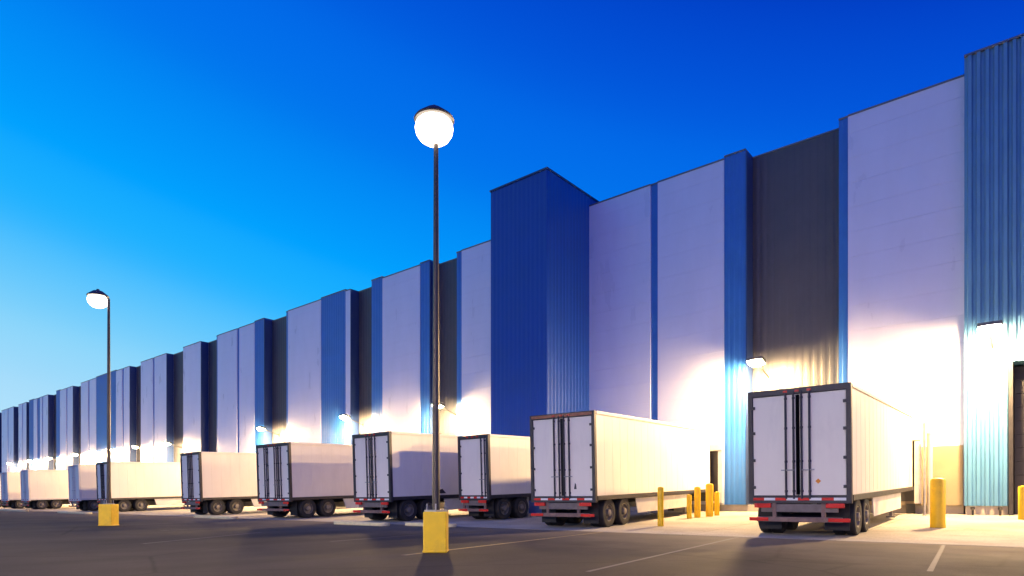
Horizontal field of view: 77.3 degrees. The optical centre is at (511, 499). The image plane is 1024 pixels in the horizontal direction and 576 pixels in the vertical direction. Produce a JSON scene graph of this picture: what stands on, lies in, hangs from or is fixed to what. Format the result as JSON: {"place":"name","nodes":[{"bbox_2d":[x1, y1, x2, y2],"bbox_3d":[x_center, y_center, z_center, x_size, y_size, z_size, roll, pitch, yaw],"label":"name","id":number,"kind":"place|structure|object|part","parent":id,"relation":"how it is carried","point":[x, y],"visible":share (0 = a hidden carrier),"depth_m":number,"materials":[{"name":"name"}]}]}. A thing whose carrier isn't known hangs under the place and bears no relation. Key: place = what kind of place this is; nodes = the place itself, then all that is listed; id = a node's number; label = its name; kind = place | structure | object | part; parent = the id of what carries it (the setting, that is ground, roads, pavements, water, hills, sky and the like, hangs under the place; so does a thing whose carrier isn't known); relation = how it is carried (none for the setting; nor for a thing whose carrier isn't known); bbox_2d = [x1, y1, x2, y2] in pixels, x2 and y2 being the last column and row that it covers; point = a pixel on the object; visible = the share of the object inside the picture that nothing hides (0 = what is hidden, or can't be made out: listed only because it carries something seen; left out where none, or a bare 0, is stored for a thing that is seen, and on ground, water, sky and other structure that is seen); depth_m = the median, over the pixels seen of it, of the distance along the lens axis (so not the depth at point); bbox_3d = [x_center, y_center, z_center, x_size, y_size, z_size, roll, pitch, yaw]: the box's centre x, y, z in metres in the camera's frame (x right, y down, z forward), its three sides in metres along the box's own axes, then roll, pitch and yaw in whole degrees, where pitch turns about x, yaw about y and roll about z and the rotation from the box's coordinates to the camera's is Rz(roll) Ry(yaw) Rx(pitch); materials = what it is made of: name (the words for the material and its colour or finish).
{"place":"outdoors","nodes":[
{"label":"outdoors","id":0,"kind":"place"},
{"bbox_2d":[0,511,1023,575],"bbox_3d":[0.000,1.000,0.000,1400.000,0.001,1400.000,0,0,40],"label":"asphalt ground","id":1,"kind":"structure","parent":0,"point":[42,543],"depth_m":12.19,"materials":[{"name":"grey asphalt"}]},
{"bbox_2d":[0,509,28,511],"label":"concrete kerb","id":2,"kind":"structure","parent":1,"relation":"on","point":[12,510],"depth_m":58.39,"materials":[{"name":"grey concrete"}]},
{"bbox_2d":[58,511,91,513],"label":"concrete kerb","id":3,"kind":"structure","parent":1,"relation":"on","point":[71,512],"depth_m":46.61,"materials":[{"name":"grey concrete"}]},
{"bbox_2d":[86,289,118,525],"bbox_3d":[-16.021,-3.620,24.995,1.066,9.240,0.767,0,0,0],"label":"lamp post","id":4,"kind":"object","parent":1,"relation":"on","point":[108,512],"visible":1,"depth_m":24.93,"materials":[{"name":"black"}]},
{"bbox_2d":[194,515,236,518],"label":"concrete kerb","id":5,"kind":"structure","parent":1,"relation":"on","point":[215,517],"depth_m":34.26,"materials":[{"name":"grey concrete"}]},
{"bbox_2d":[334,521,389,525],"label":"concrete kerb","id":6,"kind":"structure","parent":1,"relation":"on","point":[362,523],"depth_m":25.01,"materials":[{"name":"grey concrete"}]},
{"bbox_2d":[341,528,503,540],"bbox_3d":[-2.304,0.995,18.926,0.075,0.001,8.220,0,0,30],"label":"painted line","id":7,"kind":"object","parent":1,"relation":"on","point":[410,535],"visible":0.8,"depth_m":17.94,"materials":[{"name":"white paint"}]},
{"bbox_2d":[405,522,455,526],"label":"concrete kerb","id":8,"kind":"structure","parent":1,"relation":"on","point":[421,524],"depth_m":24.33,"materials":[{"name":"grey concrete"}]},
{"bbox_2d":[414,105,453,552],"bbox_3d":[-1.494,-3.285,12.285,0.770,8.570,0.770,0,0,40],"label":"lamp post","id":9,"kind":"object","parent":1,"relation":"on","point":[434,126],"visible":1,"depth_m":12.24,"materials":[{"name":"black metal"}]},
{"bbox_2d":[405,532,600,554],"bbox_3d":[0.432,0.995,15.729,0.130,0.001,9.651,0,0,30],"label":"painted line","id":10,"kind":"object","parent":1,"relation":"on","point":[506,543],"visible":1,"depth_m":14.64,"materials":[{"name":"white paint"}]},
{"bbox_2d":[0,33,1023,515],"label":"warehouse","id":11,"kind":"structure","parent":1,"relation":"on","point":[876,249],"depth_m":32.06,"materials":[{"name":"metal"}]},
{"bbox_2d":[164,441,181,447],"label":"wall lamp","id":12,"kind":"object","parent":11,"relation":"attached to","point":[167,443],"visible":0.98,"depth_m":70.05,"materials":[{"name":"white"}]},
{"bbox_2d":[256,426,279,436],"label":"wall lamp","id":13,"kind":"object","parent":11,"relation":"attached to","point":[261,428],"visible":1,"depth_m":57.35,"materials":[{"name":"white"}]},
{"bbox_2d":[339,414,363,427],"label":"wall lamp","id":14,"kind":"object","parent":11,"relation":"attached to","point":[344,416],"visible":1,"depth_m":49.34,"materials":[{"name":"white"}]},
{"bbox_2d":[431,402,456,417],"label":"wall lamp","id":15,"kind":"object","parent":11,"relation":"attached to","point":[441,405],"visible":0.53,"depth_m":42.83,"materials":[{"name":"white"}]},
{"bbox_2d":[668,444,723,510],"bbox_3d":[9.040,-1.075,32.043,3.140,3.250,0.298,0,0,40],"label":"dock door","id":16,"kind":"structure","parent":11,"relation":"in","point":[716,451],"depth_m":31.36,"materials":[{"name":"metal"}]},
{"bbox_2d":[746,356,770,381],"bbox_3d":[11.653,-6.079,29.868,0.720,0.858,2.029,0,0,40],"label":"wall lamp","id":17,"kind":"object","parent":11,"relation":"attached to","point":[759,361],"visible":1,"depth_m":29.20,"materials":[{"name":"white"}]},
{"bbox_2d":[869,433,921,513],"bbox_3d":[15.295,-1.075,26.819,3.140,3.250,0.298,0,0,40],"label":"dock door","id":18,"kind":"structure","parent":11,"relation":"in","point":[915,495],"depth_m":25.85,"materials":[{"name":"metal"}]},
{"bbox_2d":[977,320,1002,353],"bbox_3d":[17.548,-5.929,23.448,0.720,0.858,1.730,0,0,40],"label":"wall lamp","id":19,"kind":"object","parent":11,"relation":"attached to","point":[990,328],"visible":1,"depth_m":22.93,"materials":[{"name":"white"}]},
{"bbox_2d":[0,504,1023,547],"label":"concrete apron","id":20,"kind":"object","parent":1,"relation":"on","point":[987,530],"depth_m":21.81,"materials":[{"name":"grey concrete"}]},
{"bbox_2d":[0,482,6,506],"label":"box trailer","id":21,"kind":"object","parent":20,"relation":"on","point":[0,498],"visible":0.16,"depth_m":76.56,"materials":[{"name":"metal"}]},
{"bbox_2d":[0,472,27,508],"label":"box trailer","id":22,"kind":"object","parent":20,"relation":"on","point":[10,489],"visible":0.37,"depth_m":69.64,"materials":[{"name":"metal"}]},
{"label":"door","id":23,"kind":"part","parent":22,"relation":"part of","materials":[{"name":"metal"}]},
{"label":"door","id":24,"kind":"part","parent":22,"relation":"part of","materials":[{"name":"metal"}]},
{"bbox_2d":[20,470,74,508],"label":"box trailer","id":25,"kind":"object","parent":20,"relation":"on","point":[44,489],"visible":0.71,"depth_m":65.13,"materials":[{"name":"metal"}]},
{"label":"door","id":26,"kind":"part","parent":25,"relation":"part of","materials":[{"name":"metal"}]},
{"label":"door","id":27,"kind":"part","parent":25,"relation":"part of","materials":[{"name":"metal"}]},
{"bbox_2d":[68,464,185,510],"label":"box trailer","id":28,"kind":"object","parent":20,"relation":"on","point":[82,485],"visible":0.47,"depth_m":54.88,"materials":[{"name":"metal"}]},
{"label":"door","id":29,"kind":"part","parent":28,"relation":"part of","materials":[{"name":"metal"}]},
{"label":"door","id":30,"kind":"part","parent":28,"relation":"part of","materials":[{"name":"white metal"}]},
{"bbox_2d":[96,462,188,511],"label":"box trailer","id":31,"kind":"object","parent":20,"relation":"on","point":[139,486],"visible":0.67,"depth_m":52.19,"materials":[{"name":"metal"}]},
{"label":"door","id":32,"kind":"part","parent":31,"relation":"part of","materials":[{"name":"metal"}]},
{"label":"door","id":33,"kind":"part","parent":31,"relation":"part of","materials":[{"name":"metal"}]},
{"bbox_2d":[180,452,266,514],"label":"box trailer","id":34,"kind":"object","parent":20,"relation":"on","point":[215,483],"visible":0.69,"depth_m":41.01,"materials":[{"name":"metal"}]},
{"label":"door","id":35,"kind":"part","parent":34,"relation":"part of","materials":[{"name":"metal"}]},
{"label":"door","id":36,"kind":"part","parent":34,"relation":"part of","materials":[{"name":"metal"}]},
{"bbox_2d":[256,442,362,517],"bbox_3d":[-9.069,-1.216,38.872,3.234,4.002,12.045,0,2,39],"label":"box trailer","id":37,"kind":"object","parent":20,"relation":"on","point":[304,480],"visible":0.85,"depth_m":34.56,"materials":[{"name":"metal"}]},
{"bbox_3d":[-13.562,-1.475,34.884,1.107,2.890,0.127,0,2,39],"label":"door","id":38,"kind":"part","parent":37,"relation":"part of","materials":[{"name":"metal"}]},
{"bbox_3d":[-12.793,-1.475,34.265,1.107,2.890,0.127,0,2,39],"label":"door","id":39,"kind":"part","parent":37,"relation":"part of","materials":[{"name":"metal"}]},
{"bbox_3d":[-12.010,-1.475,33.633,1.107,2.890,0.127,0,2,39],"label":"door","id":40,"kind":"part","parent":37,"relation":"part of","materials":[{"name":"metal"}]},
{"bbox_2d":[352,431,468,520],"bbox_3d":[-3.844,-1.149,31.970,2.634,4.002,8.145,0,2,39],"label":"box trailer","id":41,"kind":"object","parent":20,"relation":"on","point":[392,474],"visible":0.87,"depth_m":29.15,"materials":[{"name":"metal"}]},
{"bbox_3d":[-6.805,-1.475,29.251,1.300,2.890,0.127,0,2,39],"label":"door","id":42,"kind":"part","parent":41,"relation":"part of","materials":[{"name":"metal"}]},
{"bbox_3d":[-5.871,-1.475,28.498,1.300,2.890,0.127,0,2,39],"label":"door","id":43,"kind":"part","parent":41,"relation":"part of","materials":[{"name":"metal"}]},
{"bbox_2d":[457,434,530,518],"bbox_3d":[-0.072,-1.058,30.130,1.834,3.752,5.345,0,2,39],"label":"box trailer","id":44,"kind":"object","parent":20,"relation":"on","point":[494,474],"visible":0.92,"depth_m":28.39,"materials":[{"name":"metal"}]},
{"bbox_3d":[-1.696,-1.433,28.131,1.680,2.640,0.127,0,2,39],"label":"door","id":45,"kind":"part","parent":44,"relation":"part of","materials":[{"name":"metal"}]},
{"bbox_2d":[530,410,709,526],"bbox_3d":[5.160,-1.220,27.097,2.634,4.002,12.045,0,2,35],"label":"box trailer","id":46,"kind":"object","parent":20,"relation":"on","point":[594,468],"visible":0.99,"depth_m":22.91,"materials":[{"name":"metal"}]},
{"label":"door","id":47,"kind":"part","parent":46,"relation":"part of","materials":[{"name":"metal"}]},
{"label":"door","id":48,"kind":"part","parent":46,"relation":"part of","materials":[{"name":"metal"}]},
{"bbox_2d":[658,487,663,525],"bbox_3d":[5.170,0.222,22.260,0.210,1.380,0.210,0,0,40],"label":"bollard","id":49,"kind":"object","parent":20,"relation":"on","point":[660,506],"visible":1,"depth_m":22.18,"materials":[{"name":"yellow metal"}]},
{"bbox_2d":[687,494,691,518],"bbox_3d":[7.235,0.262,26.138,0.200,1.000,0.200,0,0,40],"label":"bollard","id":50,"kind":"object","parent":20,"relation":"on","point":[689,506],"visible":1,"depth_m":26.05,"materials":[{"name":"yellow metal"}]},
{"bbox_2d":[694,487,700,517],"bbox_3d":[7.748,0.085,26.752,0.260,1.300,0.260,0,0,40],"label":"bollard","id":51,"kind":"object","parent":20,"relation":"on","point":[697,502],"visible":1,"depth_m":26.64,"materials":[{"name":"yellow metal"}]},
{"bbox_2d":[706,483,712,516],"bbox_3d":[8.440,-0.006,27.346,0.320,1.420,0.320,0,0,40],"label":"bollard","id":52,"kind":"object","parent":20,"relation":"on","point":[709,499],"visible":1,"depth_m":27.21,"materials":[{"name":"yellow metal"}]},
{"bbox_2d":[714,492,719,515],"bbox_3d":[8.953,0.151,27.960,0.220,1.050,0.220,0,0,40],"label":"bollard","id":53,"kind":"object","parent":20,"relation":"on","point":[716,503],"visible":1,"depth_m":27.86,"materials":[{"name":"yellow metal"}]},
{"bbox_2d":[748,382,913,534],"bbox_3d":[11.355,-1.216,21.815,2.634,4.002,12.045,0,2,38],"label":"box trailer","id":54,"kind":"object","parent":20,"relation":"on","point":[836,457],"visible":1,"depth_m":17.41,"materials":[{"name":"metal"}]},
{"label":"door","id":55,"kind":"part","parent":54,"relation":"part of","materials":[{"name":"metal"}]},
{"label":"door","id":56,"kind":"part","parent":54,"relation":"part of","materials":[{"name":"metal"}]},
{"bbox_2d":[922,422,926,515],"bbox_3d":[15.938,-1.174,24.733,0.144,3.660,0.144,0,0,40],"label":"guard post","id":57,"kind":"object","parent":20,"relation":"on","point":[924,468],"visible":0.96,"depth_m":24.70,"materials":[{"name":"white metal"}]},
{"bbox_2d":[926,432,932,514],"bbox_3d":[16.568,-1.030,25.379,0.320,3.310,0.320,0,0,40],"label":"guard post","id":58,"kind":"object","parent":20,"relation":"on","point":[929,456],"visible":0.84,"depth_m":25.30,"materials":[{"name":"metal"}]},
{"bbox_2d":[930,478,945,527],"bbox_3d":[12.759,0.075,19.180,0.400,1.500,0.400,0,0,40],"label":"bollard","id":59,"kind":"object","parent":20,"relation":"on","point":[937,502],"visible":1,"depth_m":19.03,"materials":[{"name":"yellow metal"}]},
{"bbox_2d":[970,507,974,514],"bbox_3d":[17.470,0.422,24.274,0.140,0.320,0.241,0,0,40],"label":"pipe stub","id":60,"kind":"object","parent":20,"relation":"on","point":[972,509],"visible":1,"depth_m":24.29,"materials":[{"name":"metal"}]},
{"bbox_2d":[1018,486,1023,519],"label":"bollard","id":61,"kind":"object","parent":20,"relation":"on","point":[1020,502],"visible":1,"depth_m":21.52,"materials":[{"name":"yellow metal"}]},
{"bbox_2d":[586,537,737,571],"bbox_3d":[3.566,0.995,13.046,0.075,0.001,9.709,0,0,31],"label":"painted line","id":62,"kind":"object","parent":1,"relation":"on","point":[654,556],"visible":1,"depth_m":11.07,"materials":[{"name":"white paint"}]},
{"bbox_2d":[927,545,945,570],"bbox_3d":[7.726,0.995,11.592,0.075,0.001,6.519,0,0,35],"label":"painted line","id":63,"kind":"object","parent":1,"relation":"on","point":[935,560],"visible":1,"depth_m":10.70,"materials":[{"name":"white paint"}]},
{"bbox_2d":[0,0,1023,412],"label":"sky","id":64,"kind":"structure","parent":0,"point":[209,168],"materials":[{"name":"blue"}]},
{"bbox_2d":[998,507,1002,515],"bbox_3d":[18.107,0.422,23.742,0.140,0.320,0.241,0,0,40],"label":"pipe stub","id":65,"kind":"object","parent":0,"point":[1000,509],"visible":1,"depth_m":23.76,"materials":[{"name":"metal"}]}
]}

